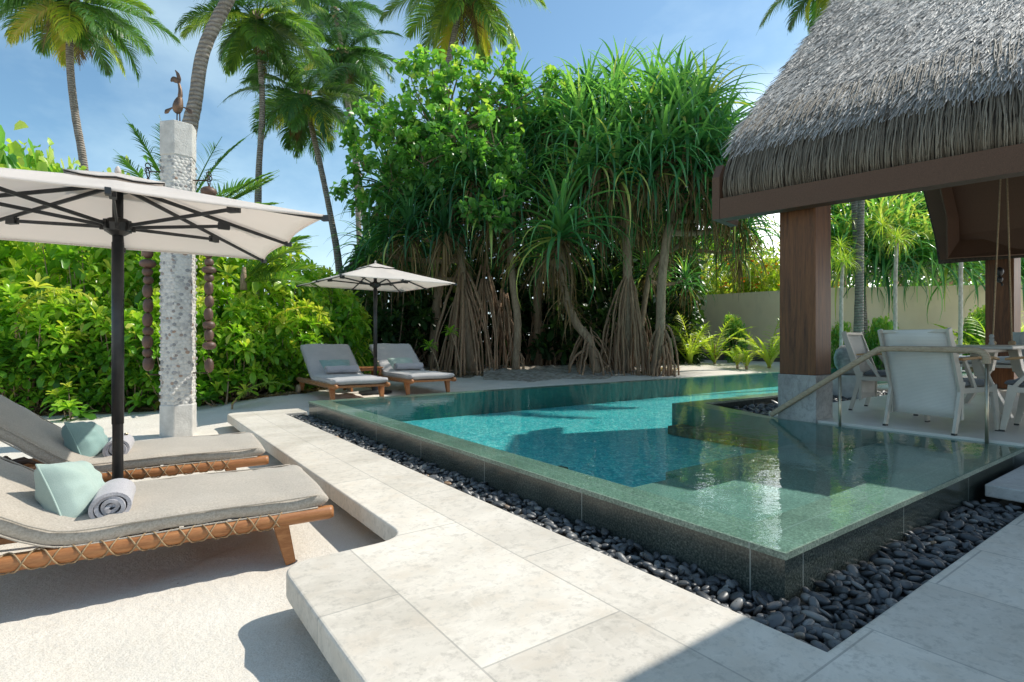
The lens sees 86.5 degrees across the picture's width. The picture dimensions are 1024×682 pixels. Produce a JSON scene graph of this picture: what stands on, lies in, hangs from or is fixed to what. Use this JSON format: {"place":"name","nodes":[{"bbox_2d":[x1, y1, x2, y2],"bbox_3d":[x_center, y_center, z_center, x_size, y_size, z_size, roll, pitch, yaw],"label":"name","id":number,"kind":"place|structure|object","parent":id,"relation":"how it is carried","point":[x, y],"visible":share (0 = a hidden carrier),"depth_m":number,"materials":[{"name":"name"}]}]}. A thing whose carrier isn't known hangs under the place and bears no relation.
{"place":"outdoors","nodes":[
{"label":"outdoors","id":0,"kind":"place"},
{"bbox_2d":[0,456,40,464],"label":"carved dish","id":1,"kind":"object","parent":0,"point":[23,460],"visible":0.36,"depth_m":3.14,"materials":[{"name":"wood"}]},
{"bbox_2d":[0,360,965,681],"bbox_3d":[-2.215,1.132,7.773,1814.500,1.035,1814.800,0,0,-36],"label":"sand","id":2,"kind":"structure","parent":0,"point":[214,610],"depth_m":2.42,"materials":[{"name":"sand"}]},
{"bbox_2d":[0,277,42,407],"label":"glossy shrub","id":3,"kind":"object","parent":2,"relation":"on","point":[5,323],"visible":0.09,"depth_m":8.47,"materials":[{"name":"green plant"}]},
{"bbox_2d":[0,120,52,285],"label":"leafy bush","id":4,"kind":"object","parent":2,"relation":"on","point":[16,159],"visible":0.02,"depth_m":11.24,"materials":[{"name":"green plant"}]},
{"bbox_2d":[0,240,89,283],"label":"glossy shrub","id":5,"kind":"object","parent":2,"relation":"on","point":[17,252],"visible":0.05,"depth_m":10.12,"materials":[{"name":"green plant"}]},
{"bbox_2d":[0,273,102,412],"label":"glossy shrub","id":6,"kind":"object","parent":2,"relation":"on","point":[10,289],"visible":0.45,"depth_m":8.27,"materials":[{"name":"green plant"}]},
{"bbox_2d":[13,287,95,337],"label":"palm frond","id":7,"kind":"object","parent":6,"relation":"on","point":[26,303],"visible":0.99,"depth_m":8.26,"materials":[{"name":"green plant"}]},
{"bbox_2d":[0,240,110,317],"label":"glossy shrub","id":8,"kind":"object","parent":2,"relation":"on","point":[17,267],"visible":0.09,"depth_m":9.71,"materials":[{"name":"green plant"}]},
{"bbox_2d":[26,138,86,172],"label":"leafy bush","id":9,"kind":"object","parent":2,"relation":"on","point":[55,167],"visible":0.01,"depth_m":11.95,"materials":[{"name":"green plant"}]},
{"bbox_2d":[0,292,137,412],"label":"glossy shrub","id":10,"kind":"object","parent":2,"relation":"on","point":[25,382],"visible":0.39,"depth_m":8.39,"materials":[{"name":"green plant"}]},
{"bbox_2d":[40,381,98,420],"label":"plant","id":11,"kind":"object","parent":2,"relation":"on","point":[63,392],"visible":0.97,"depth_m":7.83,"materials":[{"name":"green plant"}]},
{"bbox_2d":[1,242,159,394],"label":"glossy shrub","id":12,"kind":"object","parent":2,"relation":"on","point":[65,256],"visible":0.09,"depth_m":9.48,"materials":[{"name":"green plant"}]},
{"bbox_2d":[0,0,188,170],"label":"coconut palm","id":13,"kind":"object","parent":2,"relation":"on","point":[73,30],"visible":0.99,"depth_m":17.01,"materials":[{"name":"green plant"}]},
{"bbox_2d":[49,305,201,413],"bbox_3d":[-6.379,0.308,9.057,2.064,1.862,1.936,0,0,14],"label":"glossy shrub","id":14,"kind":"object","parent":2,"relation":"on","point":[100,388],"visible":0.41,"depth_m":8.52,"materials":[{"name":"green plant"}]},
{"bbox_2d":[0,395,268,482],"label":"sun lounger","id":15,"kind":"object","parent":2,"relation":"on","point":[35,437],"visible":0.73,"depth_m":3.86,"materials":[{"name":"fabric"}]},
{"bbox_2d":[61,421,107,456],"bbox_3d":[-3.031,0.720,3.880,0.202,0.317,0.316,-27,-2,-14],"label":"pillow","id":16,"kind":"object","parent":15,"relation":"on","point":[89,439],"visible":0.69,"depth_m":3.77,"materials":[{"name":"fabric"}]},
{"bbox_2d":[102,434,134,456],"bbox_3d":[-2.846,0.759,3.940,0.156,0.140,0.336,0,0,-30],"label":"rolled towel","id":17,"kind":"object","parent":15,"relation":"on","point":[129,440],"visible":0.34,"depth_m":3.83,"materials":[{"name":"fabric"}]},
{"bbox_2d":[81,247,226,402],"bbox_3d":[-6.657,-0.514,10.379,2.445,3.710,2.551,0,0,-44],"label":"glossy shrub","id":18,"kind":"object","parent":2,"relation":"on","point":[136,277],"visible":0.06,"depth_m":9.77,"materials":[{"name":"green plant"}]},
{"bbox_2d":[112,113,260,199],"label":"young palm","id":19,"kind":"object","parent":18,"relation":"on","point":[153,162],"visible":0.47,"depth_m":10.38,"materials":[{"name":"green plant"}]},
{"bbox_2d":[0,166,329,478],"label":"parasol","id":20,"kind":"object","parent":2,"relation":"on","point":[118,213],"visible":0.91,"depth_m":3.54,"materials":[{"name":"fabric"}]},
{"bbox_2d":[0,456,333,574],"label":"sun lounger","id":21,"kind":"object","parent":2,"relation":"on","point":[279,499],"visible":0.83,"depth_m":2.60,"materials":[{"name":"fabric"}]},
{"bbox_2d":[34,461,105,517],"bbox_3d":[-2.099,0.726,2.604,0.214,0.322,0.321,-28,-5,-12],"label":"pillow","id":22,"kind":"object","parent":21,"relation":"on","point":[69,489],"visible":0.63,"depth_m":2.49,"materials":[{"name":"fabric"}]},
{"bbox_2d":[88,478,135,518],"bbox_3d":[-1.933,0.761,2.638,0.163,0.136,0.336,0,0,-32],"label":"rolled towel","id":23,"kind":"object","parent":21,"relation":"on","point":[114,495],"visible":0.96,"depth_m":2.52,"materials":[{"name":"fabric"}]},
{"bbox_2d":[158,120,197,436],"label":"stone column","id":24,"kind":"structure","parent":2,"relation":"on","point":[178,358],"depth_m":6.37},
{"bbox_2d":[139,163,159,374],"bbox_3d":[-4.315,-0.861,6.492,0.276,2.544,0.176,0,0,23],"label":"stone string","id":25,"kind":"object","parent":24,"relation":"hanging from","point":[147,265],"visible":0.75,"depth_m":6.48,"materials":[{"name":"stone"}]},
{"bbox_2d":[164,70,191,120],"bbox_3d":[-3.996,-2.914,6.512,0.318,0.668,0.113,0,0,18],"label":"bird sculpture","id":26,"kind":"object","parent":24,"relation":"on","point":[177,107],"visible":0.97,"depth_m":6.51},
{"bbox_2d":[193,171,216,373],"bbox_3d":[-3.675,-0.820,6.530,0.275,2.421,0.175,0,0,25],"label":"stone string","id":27,"kind":"object","parent":24,"relation":"hanging from","point":[209,270],"visible":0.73,"depth_m":6.48,"materials":[{"name":"stone"}]},
{"bbox_2d":[124,287,247,413],"bbox_3d":[-5.485,0.089,9.198,1.954,2.184,2.043,0,0,33],"label":"glossy shrub","id":28,"kind":"object","parent":2,"relation":"on","point":[135,398],"visible":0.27,"depth_m":8.69,"materials":[{"name":"green plant"}]},
{"bbox_2d":[142,252,297,394],"bbox_3d":[-5.718,-0.378,10.656,2.505,3.276,2.671,0,0,6],"label":"glossy shrub","id":29,"kind":"object","parent":2,"relation":"on","point":[231,265],"visible":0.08,"depth_m":9.92,"materials":[{"name":"green plant"}]},
{"bbox_2d":[225,170,283,204],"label":"young palm","id":30,"kind":"object","parent":29,"relation":"on","point":[252,187],"visible":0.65,"depth_m":9.77,"materials":[{"name":"green plant"}]},
{"bbox_2d":[196,235,328,293],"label":"young palm","id":31,"kind":"object","parent":29,"relation":"on","point":[262,272],"visible":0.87,"depth_m":9.57,"materials":[{"name":"green plant"}]},
{"bbox_2d":[196,368,258,406],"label":"plant","id":32,"kind":"object","parent":2,"relation":"on","point":[206,394],"visible":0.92,"depth_m":8.64,"materials":[{"name":"green plant"}]},
{"bbox_2d":[196,279,298,406],"bbox_3d":[-4.764,-0.009,9.395,1.967,2.196,1.801,0,0,-39],"label":"glossy shrub","id":33,"kind":"object","parent":2,"relation":"on","point":[242,343],"visible":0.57,"depth_m":9.08,"materials":[{"name":"green plant"}]},
{"bbox_2d":[172,0,338,294],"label":"coconut palm","id":34,"kind":"object","parent":2,"relation":"on","point":[255,30],"visible":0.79,"depth_m":16.98,"materials":[{"name":"green plant"}]},
{"bbox_2d":[217,242,329,394],"bbox_3d":[-4.948,-0.503,11.003,2.442,3.320,2.553,0,0,40],"label":"glossy shrub","id":35,"kind":"object","parent":2,"relation":"on","point":[279,297],"visible":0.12,"depth_m":10.56,"materials":[{"name":"green plant"}]},
{"bbox_2d":[232,298,333,392],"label":"glossy shrub","id":36,"kind":"object","parent":2,"relation":"on","point":[324,321],"visible":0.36,"depth_m":9.87,"materials":[{"name":"green plant"}]},
{"bbox_2d":[222,42,382,273],"bbox_3d":[-6.803,-4.155,17.855,5.108,10.099,4.820,0,0,-36],"label":"coconut palm","id":37,"kind":"object","parent":2,"relation":"on","point":[300,111],"visible":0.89,"depth_m":17.89,"materials":[{"name":"green plant"}]},
{"bbox_2d":[264,258,365,373],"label":"glossy shrub","id":38,"kind":"object","parent":2,"relation":"on","point":[340,330],"visible":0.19,"depth_m":11.80,"materials":[{"name":"green plant"}]},
{"bbox_2d":[294,288,373,365],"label":"glossy shrub","id":39,"kind":"object","parent":2,"relation":"on","point":[366,338],"visible":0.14,"depth_m":12.83,"materials":[{"name":"green plant"}]},
{"bbox_2d":[295,0,386,295],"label":"coconut palm","id":40,"kind":"object","parent":2,"relation":"on","point":[358,4],"visible":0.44,"depth_m":29.95,"materials":[{"name":"green plant"}]},
{"bbox_2d":[296,344,390,399],"bbox_3d":[-2.818,0.476,8.916,0.920,0.860,2.080,0,0,-36],"label":"sun lounger","id":41,"kind":"object","parent":2,"relation":"on","point":[313,354],"visible":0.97,"depth_m":8.93,"materials":[{"name":"fabric"}]},
{"bbox_2d":[319,359,349,367],"bbox_3d":[-2.955,0.435,9.175,0.505,0.143,0.348,0,40,-36],"label":"pillow","id":42,"kind":"object","parent":41,"relation":"on","point":[335,362],"visible":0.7,"depth_m":9.15,"materials":[{"name":"fabric"}]},
{"bbox_2d":[324,365,358,372],"bbox_3d":[-2.825,0.469,9.029,0.536,0.127,0.151,0,0,-36],"label":"rolled towel","id":43,"kind":"object","parent":41,"relation":"on","point":[341,369],"visible":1,"depth_m":8.97,"materials":[{"name":"fabric"}]},
{"bbox_2d":[295,272,393,363],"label":"dark shrub","id":44,"kind":"object","parent":2,"relation":"on","point":[365,298],"visible":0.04,"depth_m":13.86,"materials":[{"name":"green plant"}]},
{"bbox_2d":[287,0,407,256],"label":"coconut palm","id":45,"kind":"object","parent":2,"relation":"on","point":[351,52],"visible":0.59,"depth_m":23.57,"materials":[{"name":"green plant"}]},
{"bbox_2d":[31,365,676,583],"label":"leaf litter","id":46,"kind":"object","parent":2,"relation":"on","point":[136,409],"visible":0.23,"depth_m":8.92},
{"bbox_2d":[296,260,456,394],"bbox_3d":[-2.361,-0.236,9.394,2.049,2.311,2.049,0,0,-39],"label":"parasol","id":47,"kind":"object","parent":2,"relation":"on","point":[375,277],"visible":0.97,"depth_m":9.37,"materials":[{"name":"fabric"}]},
{"bbox_2d":[335,266,452,363],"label":"dark shrub","id":48,"kind":"object","parent":2,"relation":"on","point":[385,335],"visible":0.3,"depth_m":14.05,"materials":[{"name":"green plant"}]},
{"bbox_2d":[365,343,456,394],"bbox_3d":[-1.917,0.475,10.010,0.920,0.860,2.080,0,0,-36],"label":"sun lounger","id":49,"kind":"object","parent":2,"relation":"on","point":[406,377],"visible":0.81,"depth_m":9.82,"materials":[{"name":"fabric"}]},
{"bbox_2d":[394,362,422,369],"bbox_3d":[-1.925,0.469,10.122,0.536,0.127,0.151,0,0,-36],"label":"rolled towel","id":50,"kind":"object","parent":49,"relation":"on","point":[400,366],"visible":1,"depth_m":10.05,"materials":[{"name":"fabric"}]},
{"bbox_2d":[385,260,483,365],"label":"dark shrub","id":51,"kind":"object","parent":2,"relation":"on","point":[407,320],"visible":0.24,"depth_m":14.72,"materials":[{"name":"green plant"}]},
{"bbox_2d":[325,94,547,376],"bbox_3d":[-2.023,-2.537,13.755,4.463,6.972,5.524,0,0,-36],"label":"screw pine","id":52,"kind":"object","parent":2,"relation":"on","point":[412,226],"visible":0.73,"depth_m":13.26,"materials":[{"name":"green plant"}]},
{"bbox_2d":[423,366,483,377],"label":"mulch","id":53,"kind":"object","parent":2,"relation":"on","point":[426,368],"visible":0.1,"depth_m":13.51,"materials":[{"name":"soil"}]},
{"bbox_2d":[324,41,566,367],"bbox_3d":[-1.774,-3.399,13.602,5.908,8.325,3.375,0,0,18],"label":"broadleaf tree","id":54,"kind":"object","parent":53,"relation":"on","point":[381,126],"visible":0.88,"depth_m":13.15,"materials":[{"name":"green plant"}]},
{"bbox_2d":[374,0,550,96],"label":"coconut palm","id":55,"kind":"object","parent":2,"relation":"on","point":[481,17],"visible":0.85,"depth_m":18.91,"materials":[{"name":"green plant"}]},
{"bbox_2d":[425,253,542,364],"bbox_3d":[-0.814,-0.986,16.368,3.421,3.716,3.649,0,0,-38],"label":"dark shrub","id":56,"kind":"object","parent":2,"relation":"on","point":[525,304],"visible":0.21,"depth_m":15.86,"materials":[{"name":"green plant"}]},
{"bbox_2d":[431,87,578,369],"bbox_3d":[0.008,-2.632,13.504,3.843,7.124,4.119,0,0,27],"label":"screw pine","id":57,"kind":"object","parent":2,"relation":"on","point":[528,152],"visible":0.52,"depth_m":13.40,"materials":[{"name":"green plant"}]},
{"bbox_2d":[343,109,707,364],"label":"undergrowth","id":58,"kind":"object","parent":2,"relation":"on","point":[697,320],"visible":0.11,"depth_m":16.75,"materials":[{"name":"green plant"}]},
{"bbox_2d":[490,245,596,365],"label":"dark shrub","id":59,"kind":"object","parent":2,"relation":"on","point":[550,332],"visible":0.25,"depth_m":15.31,"materials":[{"name":"green plant"}]},
{"bbox_2d":[484,364,645,381],"bbox_3d":[1.534,0.749,13.662,4.700,0.301,3.875,0,0,0],"label":"mound","id":60,"kind":"object","parent":2,"relation":"on","point":[534,373],"visible":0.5,"depth_m":12.84,"materials":[{"name":"soil"}]},
{"bbox_2d":[485,139,645,375],"bbox_3d":[1.376,-1.920,12.887,4.141,5.780,3.895,0,0,-36],"label":"screw pine","id":61,"kind":"object","parent":2,"relation":"on","point":[560,252],"visible":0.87,"depth_m":12.79,"materials":[{"name":"green plant"}]},
{"bbox_2d":[542,265,650,365],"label":"dark shrub","id":62,"kind":"object","parent":2,"relation":"on","point":[601,316],"visible":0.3,"depth_m":15.34,"materials":[{"name":"green plant"}]},
{"bbox_2d":[470,35,741,365],"bbox_3d":[2.477,-3.725,14.973,7.671,9.170,3.730,0,0,1],"label":"screw pine","id":63,"kind":"object","parent":2,"relation":"on","point":[537,323],"visible":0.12,"depth_m":14.89,"materials":[{"name":"green plant"}]},
{"bbox_2d":[500,44,726,375],"bbox_3d":[2.300,-3.284,13.494,4.646,8.477,5.840,0,0,-36],"label":"screw pine","id":64,"kind":"object","parent":2,"relation":"on","point":[581,115],"visible":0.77,"depth_m":12.94,"materials":[{"name":"green plant"}]},
{"bbox_2d":[308,368,1023,606],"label":"swimming pool","id":65,"kind":"structure","parent":2,"relation":"on","point":[789,510],"depth_m":4.04,"materials":[{"name":"liquid"}]},
{"bbox_2d":[583,36,779,376],"bbox_3d":[4.231,-3.091,13.165,5.519,8.105,4.733,0,0,-36],"label":"screw pine","id":66,"kind":"object","parent":2,"relation":"on","point":[712,121],"visible":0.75,"depth_m":12.65,"materials":[{"name":"green plant"}]},
{"bbox_2d":[666,311,722,364],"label":"palm seedling","id":67,"kind":"object","parent":2,"relation":"on","point":[690,349],"visible":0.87,"depth_m":16.05,"materials":[{"name":"green plant"}]},
{"bbox_2d":[611,189,779,365],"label":"screw pine","id":68,"kind":"object","parent":2,"relation":"on","point":[686,277],"visible":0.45,"depth_m":14.61,"materials":[{"name":"green plant"}]},
{"bbox_2d":[682,319,755,363],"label":"palm seedling","id":69,"kind":"object","parent":2,"relation":"on","point":[712,353],"visible":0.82,"depth_m":16.52,"materials":[{"name":"green plant"}]},
{"bbox_2d":[699,253,753,294],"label":"sunlit bush","id":70,"kind":"object","parent":2,"relation":"on","point":[719,287],"visible":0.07,"depth_m":21.14,"materials":[{"name":"green plant"}]},
{"bbox_2d":[722,311,747,362],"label":"wall sapling","id":71,"kind":"object","parent":2,"relation":"on","point":[734,323],"visible":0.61,"depth_m":17.41,"materials":[{"name":"green plant"}]},
{"bbox_2d":[720,348,750,368],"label":"palm seedling","id":72,"kind":"object","parent":2,"relation":"on","point":[737,359],"visible":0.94,"depth_m":14.92,"materials":[{"name":"green plant"}]},
{"bbox_2d":[704,235,777,294],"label":"sunlit bush","id":73,"kind":"object","parent":2,"relation":"on","point":[752,272],"visible":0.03,"depth_m":21.62,"materials":[{"name":"green plant"}]},
{"bbox_2d":[720,345,761,369],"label":"palm seedling","id":74,"kind":"object","parent":2,"relation":"on","point":[747,360],"visible":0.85,"depth_m":14.95,"materials":[{"name":"green plant"}]},
{"bbox_2d":[724,317,779,367],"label":"palm seedling","id":75,"kind":"object","parent":2,"relation":"on","point":[769,356],"visible":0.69,"depth_m":15.49,"materials":[{"name":"green plant"}]},
{"bbox_2d":[727,231,779,293],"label":"sunlit bush","id":76,"kind":"object","parent":2,"relation":"on","point":[770,281],"visible":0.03,"depth_m":20.87,"materials":[{"name":"green plant"}]},
{"bbox_2d":[759,0,867,342],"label":"coconut palm","id":77,"kind":"object","parent":2,"relation":"on","point":[815,6],"visible":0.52,"depth_m":17.82,"materials":[{"name":"green plant"}]},
{"bbox_2d":[643,220,984,286],"bbox_3d":[15.472,-3.847,25.246,21.740,5.669,4.210,0,0,0],"label":"foliage","id":78,"kind":"object","parent":2,"relation":"on","point":[839,278],"visible":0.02,"depth_m":24.23,"materials":[{"name":"green plant"}]},
{"bbox_2d":[639,285,1023,369],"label":"boundary wall","id":79,"kind":"structure","parent":2,"relation":"on","point":[760,311],"depth_m":17.03,"materials":[{"name":"paint"}]},
{"bbox_2d":[831,320,851,367],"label":"wall sapling","id":80,"kind":"object","parent":2,"relation":"on","point":[835,338],"visible":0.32,"depth_m":15.99,"materials":[{"name":"green plant"}]},
{"bbox_2d":[668,424,1023,526],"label":"pebble bed","id":81,"kind":"object","parent":2,"relation":"on","point":[683,430],"visible":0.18,"depth_m":6.17,"materials":[{"name":"stone"}]},
{"bbox_2d":[290,390,887,478],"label":"pebbles","id":82,"kind":"object","parent":81,"relation":"on","point":[412,462],"visible":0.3,"depth_m":5.34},
{"bbox_2d":[833,344,858,398],"bbox_3d":[5.611,0.512,9.000,0.500,0.935,0.500,0,0,-36],"label":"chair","id":83,"kind":"object","parent":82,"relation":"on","point":[841,360],"visible":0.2,"depth_m":8.87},
{"bbox_2d":[430,473,1023,651],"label":"pebbles","id":84,"kind":"object","parent":81,"relation":"on","point":[879,583],"visible":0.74,"depth_m":2.33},
{"bbox_2d":[831,234,864,346],"bbox_3d":[7.610,-0.808,12.669,1.169,3.561,1.131,0,0,-12],"label":"slender dracaena","id":85,"kind":"object","parent":2,"relation":"on","point":[841,262],"visible":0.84,"depth_m":12.57,"materials":[{"name":"green plant"}]},
{"bbox_2d":[763,197,933,317],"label":"screw pine","id":86,"kind":"object","parent":2,"relation":"on","point":[846,232],"visible":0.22,"depth_m":17.20,"materials":[{"name":"green plant"}]},
{"bbox_2d":[853,200,864,333],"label":"coconut palm","id":87,"kind":"object","parent":2,"relation":"on","point":[858,325],"visible":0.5,"depth_m":14.13,"materials":[{"name":"grey plant"}]},
{"bbox_2d":[863,313,898,369],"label":"wall sapling","id":88,"kind":"object","parent":2,"relation":"on","point":[872,340],"visible":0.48,"depth_m":15.48,"materials":[{"name":"green plant"}]},
{"bbox_2d":[861,211,919,329],"bbox_3d":[8.436,-1.015,12.125,1.260,3.974,1.215,0,0,-36],"label":"slender dracaena","id":89,"kind":"object","parent":2,"relation":"on","point":[897,237],"visible":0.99,"depth_m":12.16,"materials":[{"name":"green plant"}]},
{"bbox_2d":[831,191,981,320],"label":"screw pine","id":90,"kind":"object","parent":2,"relation":"on","point":[914,202],"visible":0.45,"depth_m":16.68,"materials":[{"name":"green plant"}]},
{"bbox_2d":[870,194,1023,322],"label":"screw pine","id":91,"kind":"object","parent":2,"relation":"on","point":[933,269],"visible":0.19,"depth_m":16.30,"materials":[{"name":"green plant"}]},
{"bbox_2d":[958,262,962,371],"bbox_3d":[9.856,-1.279,11.835,1.098,4.501,1.157,0,0,-36],"label":"slender dracaena","id":92,"kind":"object","parent":2,"relation":"on","point":[960,308],"visible":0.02,"depth_m":11.78,"materials":[{"name":"grey plant"}]},
{"bbox_2d":[957,304,984,371],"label":"wall sapling","id":93,"kind":"object","parent":2,"relation":"on","point":[976,315],"visible":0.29,"depth_m":14.89,"materials":[{"name":"green plant"}]},
{"bbox_2d":[934,311,1023,344],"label":"palm seedling","id":94,"kind":"object","parent":2,"relation":"on","point":[972,336],"visible":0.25,"depth_m":14.20,"materials":[{"name":"green plant"}]},
{"bbox_2d":[0,0,971,338],"label":"sky","id":95,"kind":"structure","parent":0,"point":[33,89],"materials":[{"name":"blue"}]},
{"bbox_2d":[227,408,1023,681],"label":"pavement","id":96,"kind":"structure","parent":0,"point":[442,582],"depth_m":1.92,"materials":[{"name":"stone"}]},
{"bbox_2d":[985,465,1023,502],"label":"stepping stone","id":97,"kind":"object","parent":96,"relation":"on","point":[1009,486],"visible":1,"depth_m":3.31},
{"bbox_2d":[769,388,1023,446],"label":"floor","id":98,"kind":"structure","parent":0,"point":[971,427],"depth_m":5.27,"materials":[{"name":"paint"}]},
{"bbox_2d":[712,0,1023,422],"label":"pavilion","id":99,"kind":"structure","parent":98,"relation":"on","point":[859,100],"depth_m":5.49,"materials":[{"name":"brown wood"}]},
{"bbox_2d":[769,346,990,443],"bbox_3d":[3.226,0.527,4.980,0.052,0.967,1.784,0,0,-36],"label":"handrail","id":100,"kind":"object","parent":99,"relation":"attached to","point":[985,356],"visible":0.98,"depth_m":4.77,"materials":[{"name":"grey metal"}]},
{"bbox_2d":[959,178,1023,367],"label":"swing seat","id":101,"kind":"object","parent":99,"relation":"hanging from","point":[1002,362],"visible":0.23,"depth_m":8.00,"materials":[{"name":"paint"}]},
{"bbox_2d":[841,331,918,415],"bbox_3d":[4.205,0.334,6.125,0.635,0.892,0.719,0,0,-42],"label":"dining chair","id":102,"kind":"object","parent":98,"relation":"on","point":[868,375],"visible":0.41,"depth_m":6.16,"materials":[{"name":"fabric"}]},
{"bbox_2d":[877,327,999,435],"bbox_3d":[3.792,0.334,4.851,0.719,0.892,0.635,0,0,-22],"label":"dining chair","id":103,"kind":"object","parent":98,"relation":"on","point":[927,385],"visible":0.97,"depth_m":4.70,"materials":[{"name":"fabric"}]},
{"bbox_2d":[956,345,1023,418],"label":"dining table","id":104,"kind":"object","parent":98,"relation":"on","point":[1017,365],"visible":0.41,"depth_m":6.04,"materials":[{"name":"paint"}]},
{"bbox_2d":[999,356,1023,431],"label":"dining chair","id":105,"kind":"object","parent":98,"relation":"on","point":[1015,387],"visible":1,"depth_m":4.66,"materials":[{"name":"fabric"}]},
{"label":"mulch","id":106,"kind":"structure","parent":0,"visible":0},
{"bbox_2d":[182,0,316,139],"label":"coconut palm","id":107,"kind":"object","parent":106,"relation":"on","point":[217,19],"visible":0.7,"depth_m":9.42,"materials":[{"name":"grey plant"}]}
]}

